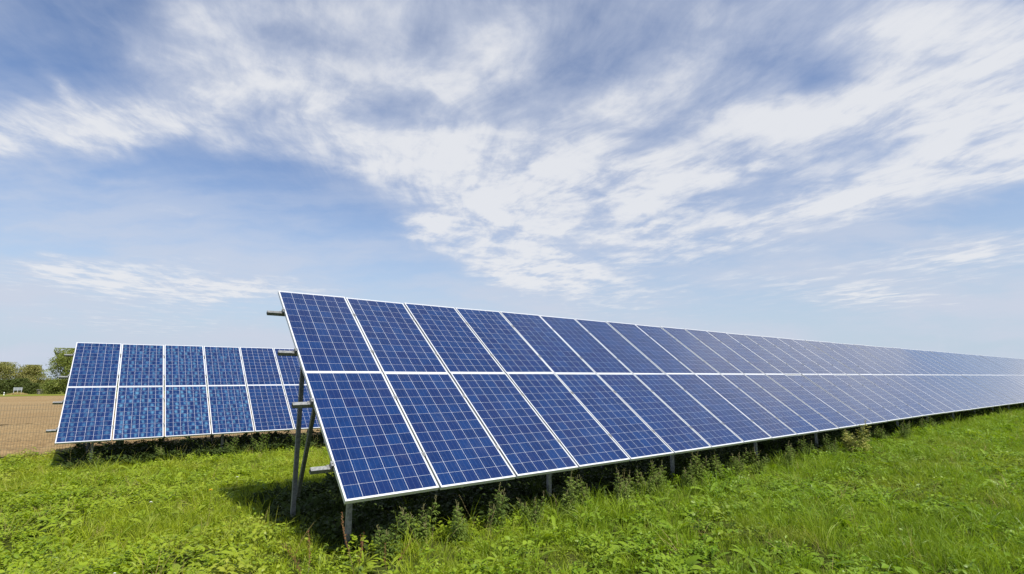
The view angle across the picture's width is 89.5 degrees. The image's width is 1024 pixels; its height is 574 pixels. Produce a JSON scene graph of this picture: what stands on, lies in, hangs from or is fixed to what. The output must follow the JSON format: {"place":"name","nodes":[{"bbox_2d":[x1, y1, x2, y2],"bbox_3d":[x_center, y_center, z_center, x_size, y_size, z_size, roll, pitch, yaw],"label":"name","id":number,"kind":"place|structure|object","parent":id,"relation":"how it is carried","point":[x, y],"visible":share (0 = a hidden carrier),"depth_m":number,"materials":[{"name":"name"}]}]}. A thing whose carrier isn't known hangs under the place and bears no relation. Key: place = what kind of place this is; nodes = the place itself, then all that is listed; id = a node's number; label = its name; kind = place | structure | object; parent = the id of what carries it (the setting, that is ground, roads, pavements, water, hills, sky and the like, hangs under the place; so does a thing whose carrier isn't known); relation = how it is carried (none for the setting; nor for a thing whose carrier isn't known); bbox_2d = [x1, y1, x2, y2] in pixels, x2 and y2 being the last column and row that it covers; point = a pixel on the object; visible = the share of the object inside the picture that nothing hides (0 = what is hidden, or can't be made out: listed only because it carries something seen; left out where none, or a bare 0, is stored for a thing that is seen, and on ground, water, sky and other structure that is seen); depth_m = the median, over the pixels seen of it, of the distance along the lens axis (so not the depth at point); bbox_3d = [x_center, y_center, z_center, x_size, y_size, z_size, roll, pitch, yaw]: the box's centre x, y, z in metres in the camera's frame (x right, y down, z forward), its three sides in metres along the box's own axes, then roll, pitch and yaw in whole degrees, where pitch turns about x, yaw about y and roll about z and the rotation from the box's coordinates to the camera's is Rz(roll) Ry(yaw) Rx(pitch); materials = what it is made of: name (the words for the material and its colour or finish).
{"place":"outdoors","nodes":[
{"label":"outdoors","id":0,"kind":"place"},
{"bbox_2d":[6,392,27,394],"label":"dry grass","id":1,"kind":"structure","parent":0,"point":[18,393],"depth_m":119.92,"materials":[{"name":"beige plant"}]},
{"bbox_2d":[0,392,319,456],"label":"field","id":2,"kind":"structure","parent":0,"point":[15,401],"depth_m":23.99,"materials":[{"name":"soil"}]},
{"bbox_2d":[0,380,1023,573],"bbox_3d":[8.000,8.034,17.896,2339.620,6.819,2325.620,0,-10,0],"label":"ground","id":3,"kind":"structure","parent":0,"point":[382,568],"depth_m":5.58,"materials":[{"name":"plant"}]},
{"bbox_2d":[13,387,22,392],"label":"road sign","id":4,"kind":"object","parent":3,"relation":"on","point":[17,388],"visible":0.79,"depth_m":121.64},
{"bbox_2d":[15,364,51,393],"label":"broadleaf tree","id":5,"kind":"object","parent":3,"relation":"on","point":[31,372],"visible":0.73,"depth_m":136.57,"materials":[{"name":"green plant"}]},
{"bbox_2d":[49,527,102,573],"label":"grass stalk","id":6,"kind":"object","parent":3,"relation":"on","point":[68,556],"depth_m":4.66,"materials":[{"name":"green plant"}]},
{"bbox_2d":[34,348,119,393],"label":"broadleaf tree","id":7,"kind":"object","parent":3,"relation":"on","point":[62,362],"visible":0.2,"depth_m":125.26,"materials":[{"name":"green plant"}]},
{"bbox_2d":[87,450,101,467],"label":"mugwort plant","id":8,"kind":"object","parent":3,"relation":"on","point":[91,460],"visible":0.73,"depth_m":11.72,"materials":[{"name":"green plant"}]},
{"bbox_2d":[0,390,284,396],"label":"grass verge","id":9,"kind":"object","parent":3,"relation":"on","point":[44,394],"depth_m":112.00,"materials":[{"name":"green plant"}]},
{"bbox_2d":[0,379,18,393],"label":"shrub","id":10,"kind":"object","parent":9,"relation":"on","point":[5,389],"visible":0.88,"depth_m":129.80,"materials":[{"name":"green plant"}]},
{"bbox_2d":[0,362,22,387],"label":"birch tree","id":11,"kind":"object","parent":9,"relation":"on","point":[6,368],"visible":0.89,"depth_m":132.51,"materials":[{"name":"green plant"}]},
{"bbox_2d":[8,378,34,392],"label":"shrub","id":12,"kind":"object","parent":9,"relation":"on","point":[20,382],"visible":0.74,"depth_m":130.89,"materials":[{"name":"green plant"}]},
{"bbox_2d":[22,383,43,393],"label":"shrub","id":13,"kind":"object","parent":9,"relation":"on","point":[30,388],"visible":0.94,"depth_m":130.84,"materials":[{"name":"green plant"}]},
{"bbox_2d":[38,383,66,393],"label":"shrub","id":14,"kind":"object","parent":9,"relation":"on","point":[49,391],"visible":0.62,"depth_m":125.66,"materials":[{"name":"green plant"}]},
{"bbox_2d":[156,446,163,460],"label":"mugwort plant","id":15,"kind":"object","parent":3,"relation":"on","point":[160,452],"visible":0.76,"depth_m":12.38,"materials":[{"name":"green plant"}]},
{"bbox_2d":[0,403,319,457],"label":"wire fence","id":16,"kind":"object","parent":3,"relation":"on","point":[57,424],"visible":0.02,"depth_m":13.83,"materials":[{"name":"paint"}]},
{"bbox_2d":[134,533,188,573],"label":"grass stalk","id":17,"kind":"object","parent":3,"relation":"on","point":[164,558],"depth_m":4.50,"materials":[{"name":"green plant"}]},
{"bbox_2d":[46,342,324,459],"bbox_3d":[-2.285,4.149,19.340,22.465,3.465,3.151,7,-12,-37],"label":"solar array","id":18,"kind":"object","parent":3,"relation":"on","point":[89,401],"visible":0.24,"depth_m":14.05,"materials":[{"name":"glass"}]},
{"bbox_2d":[222,434,238,455],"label":"mugwort plant","id":19,"kind":"object","parent":3,"relation":"on","point":[231,448],"visible":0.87,"depth_m":13.35,"materials":[{"name":"green plant"}]},
{"bbox_2d":[251,432,268,453],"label":"mugwort plant","id":20,"kind":"object","parent":3,"relation":"on","point":[257,444],"visible":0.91,"depth_m":13.80,"materials":[{"name":"green plant"}]},
{"bbox_2d":[289,429,306,448],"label":"mugwort plant","id":21,"kind":"object","parent":3,"relation":"on","point":[302,440],"visible":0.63,"depth_m":14.33,"materials":[{"name":"green plant"}]},
{"bbox_2d":[285,531,311,573],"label":"dock plant","id":22,"kind":"object","parent":3,"relation":"on","point":[309,553],"visible":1,"depth_m":4.25,"materials":[{"name":"green plant"}]},
{"bbox_2d":[341,513,363,573],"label":"dock plant","id":23,"kind":"object","parent":3,"relation":"on","point":[359,568],"visible":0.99,"depth_m":4.47,"materials":[{"name":"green plant"}]},
{"bbox_2d":[372,509,404,560],"bbox_3d":[-1.170,2.349,4.917,0.307,0.477,0.276,5,-11,-27],"label":"mugwort plant","id":24,"kind":"object","parent":3,"relation":"on","point":[387,549],"visible":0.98,"depth_m":4.88,"materials":[{"name":"green plant"}]},
{"bbox_2d":[381,538,412,573],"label":"grass","id":25,"kind":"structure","parent":3,"relation":"on","point":[384,555],"depth_m":4.42,"materials":[{"name":"green plant"}]},
{"bbox_2d":[399,495,439,545],"bbox_3d":[-0.969,2.387,5.266,0.306,0.521,0.454,-18,-20,61],"label":"mugwort plant","id":26,"kind":"object","parent":3,"relation":"on","point":[425,523],"visible":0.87,"depth_m":5.21,"materials":[{"name":"green plant"}]},
{"bbox_2d":[404,518,452,565],"bbox_3d":[-0.756,2.329,4.740,0.554,0.440,0.271,-3,-10,15],"label":"grass stalk","id":27,"kind":"object","parent":3,"relation":"on","point":[429,543],"depth_m":4.75,"materials":[{"name":"green plant"}]},
{"bbox_2d":[449,499,470,544],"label":"mugwort plant","id":28,"kind":"object","parent":3,"relation":"on","point":[459,528],"visible":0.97,"depth_m":5.29,"materials":[{"name":"green plant"}]},
{"bbox_2d":[459,495,505,541],"bbox_3d":[-0.327,2.419,5.386,0.472,0.514,0.339,2,-10,-14],"label":"grass stalk","id":29,"kind":"object","parent":3,"relation":"on","point":[489,524],"depth_m":5.31,"materials":[{"name":"green plant"}]},
{"bbox_2d":[483,482,509,530],"bbox_3d":[-0.175,2.465,5.761,0.307,0.563,0.351,0,-10,0],"label":"mugwort plant","id":30,"kind":"object","parent":3,"relation":"on","point":[495,520],"visible":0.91,"depth_m":5.69,"materials":[{"name":"green plant"}]},
{"bbox_2d":[516,491,546,528],"bbox_3d":[0.213,2.544,5.912,0.256,0.436,0.380,-43,-44,76],"label":"mugwort plant","id":31,"kind":"object","parent":3,"relation":"on","point":[536,515],"visible":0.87,"depth_m":5.86,"materials":[{"name":"green plant"}]},
{"bbox_2d":[557,473,580,518],"bbox_3d":[0.696,2.546,6.364,0.315,0.578,0.360,0,-10,-1],"label":"mugwort plant","id":32,"kind":"object","parent":3,"relation":"on","point":[567,498],"visible":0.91,"depth_m":6.29,"materials":[{"name":"green plant"}]},
{"bbox_2d":[577,474,591,508],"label":"mugwort plant","id":33,"kind":"object","parent":3,"relation":"on","point":[583,493],"visible":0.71,"depth_m":6.66,"materials":[{"name":"green plant"}]},
{"bbox_2d":[611,469,628,507],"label":"grass stalk","id":34,"kind":"object","parent":3,"relation":"on","point":[619,491],"depth_m":6.50,"materials":[{"name":"green plant"}]},
{"bbox_2d":[613,468,636,504],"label":"mugwort plant","id":35,"kind":"object","parent":3,"relation":"on","point":[626,493],"visible":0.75,"depth_m":6.83,"materials":[{"name":"green plant"}]},
{"bbox_2d":[266,291,1023,547],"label":"solar array","id":36,"kind":"object","parent":3,"relation":"on","point":[408,398],"visible":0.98,"depth_m":8.27,"materials":[{"name":"glass"}]},
{"bbox_2d":[634,466,659,498],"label":"mugwort plant","id":37,"kind":"object","parent":3,"relation":"on","point":[638,485],"visible":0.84,"depth_m":7.28,"materials":[{"name":"green plant"}]},
{"bbox_2d":[647,459,667,492],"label":"mugwort plant","id":38,"kind":"object","parent":3,"relation":"on","point":[658,477],"visible":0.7,"depth_m":7.49,"materials":[{"name":"green plant"}]},
{"bbox_2d":[681,460,696,487],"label":"mugwort plant","id":39,"kind":"object","parent":3,"relation":"on","point":[688,481],"visible":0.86,"depth_m":7.80,"materials":[{"name":"green plant"}]},
{"bbox_2d":[689,452,710,483],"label":"mugwort plant","id":40,"kind":"object","parent":3,"relation":"on","point":[699,479],"visible":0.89,"depth_m":8.14,"materials":[{"name":"green plant"}]},
{"bbox_2d":[710,451,725,479],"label":"mugwort plant","id":41,"kind":"object","parent":3,"relation":"on","point":[717,467],"visible":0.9,"depth_m":8.48,"materials":[{"name":"green plant"}]},
{"bbox_2d":[729,449,748,476],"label":"mugwort plant","id":42,"kind":"object","parent":3,"relation":"on","point":[742,465],"visible":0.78,"depth_m":8.82,"materials":[{"name":"green plant"}]},
{"bbox_2d":[748,447,767,474],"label":"mugwort plant","id":43,"kind":"object","parent":3,"relation":"on","point":[756,463],"visible":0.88,"depth_m":9.16,"materials":[{"name":"green plant"}]},
{"bbox_2d":[781,444,795,468],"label":"mugwort plant","id":44,"kind":"object","parent":3,"relation":"on","point":[785,456],"visible":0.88,"depth_m":9.58,"materials":[{"name":"green plant"}]},
{"bbox_2d":[798,436,813,460],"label":"mugwort plant","id":45,"kind":"object","parent":3,"relation":"on","point":[807,449],"visible":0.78,"depth_m":10.39,"materials":[{"name":"green plant"}]},
{"bbox_2d":[823,435,839,454],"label":"mugwort plant","id":46,"kind":"object","parent":3,"relation":"on","point":[832,449],"visible":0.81,"depth_m":10.88,"materials":[{"name":"green plant"}]},
{"bbox_2d":[839,429,852,446],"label":"mugwort plant","id":47,"kind":"object","parent":3,"relation":"on","point":[845,437],"visible":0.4,"depth_m":11.68,"materials":[{"name":"green plant"}]},
{"bbox_2d":[840,420,871,451],"bbox_3d":[7.463,3.244,11.210,0.597,0.761,0.536,-6,-12,32],"label":"mugwort plant","id":48,"kind":"object","parent":3,"relation":"on","point":[854,443],"visible":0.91,"depth_m":11.13,"materials":[{"name":"plant"}]},
{"bbox_2d":[858,428,873,444],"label":"mugwort plant","id":49,"kind":"object","parent":3,"relation":"on","point":[869,441],"visible":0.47,"depth_m":12.19,"materials":[{"name":"green plant"}]},
{"bbox_2d":[874,425,888,442],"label":"mugwort plant","id":50,"kind":"object","parent":3,"relation":"on","point":[882,435],"visible":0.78,"depth_m":12.88,"materials":[{"name":"green plant"}]},
{"bbox_2d":[898,419,909,439],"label":"mugwort plant","id":51,"kind":"object","parent":3,"relation":"on","point":[902,434],"visible":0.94,"depth_m":13.41,"materials":[{"name":"green plant"}]},
{"bbox_2d":[918,418,927,432],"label":"mugwort plant","id":52,"kind":"object","parent":3,"relation":"on","point":[921,425],"visible":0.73,"depth_m":14.71,"materials":[{"name":"green plant"}]},
{"bbox_2d":[928,415,936,429],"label":"mugwort plant","id":53,"kind":"object","parent":3,"relation":"on","point":[933,425],"visible":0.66,"depth_m":15.23,"materials":[{"name":"green plant"}]},
{"bbox_2d":[0,0,1023,379],"label":"sky","id":54,"kind":"structure","parent":0,"point":[834,171],"materials":[{"name":"blue"}]}
]}

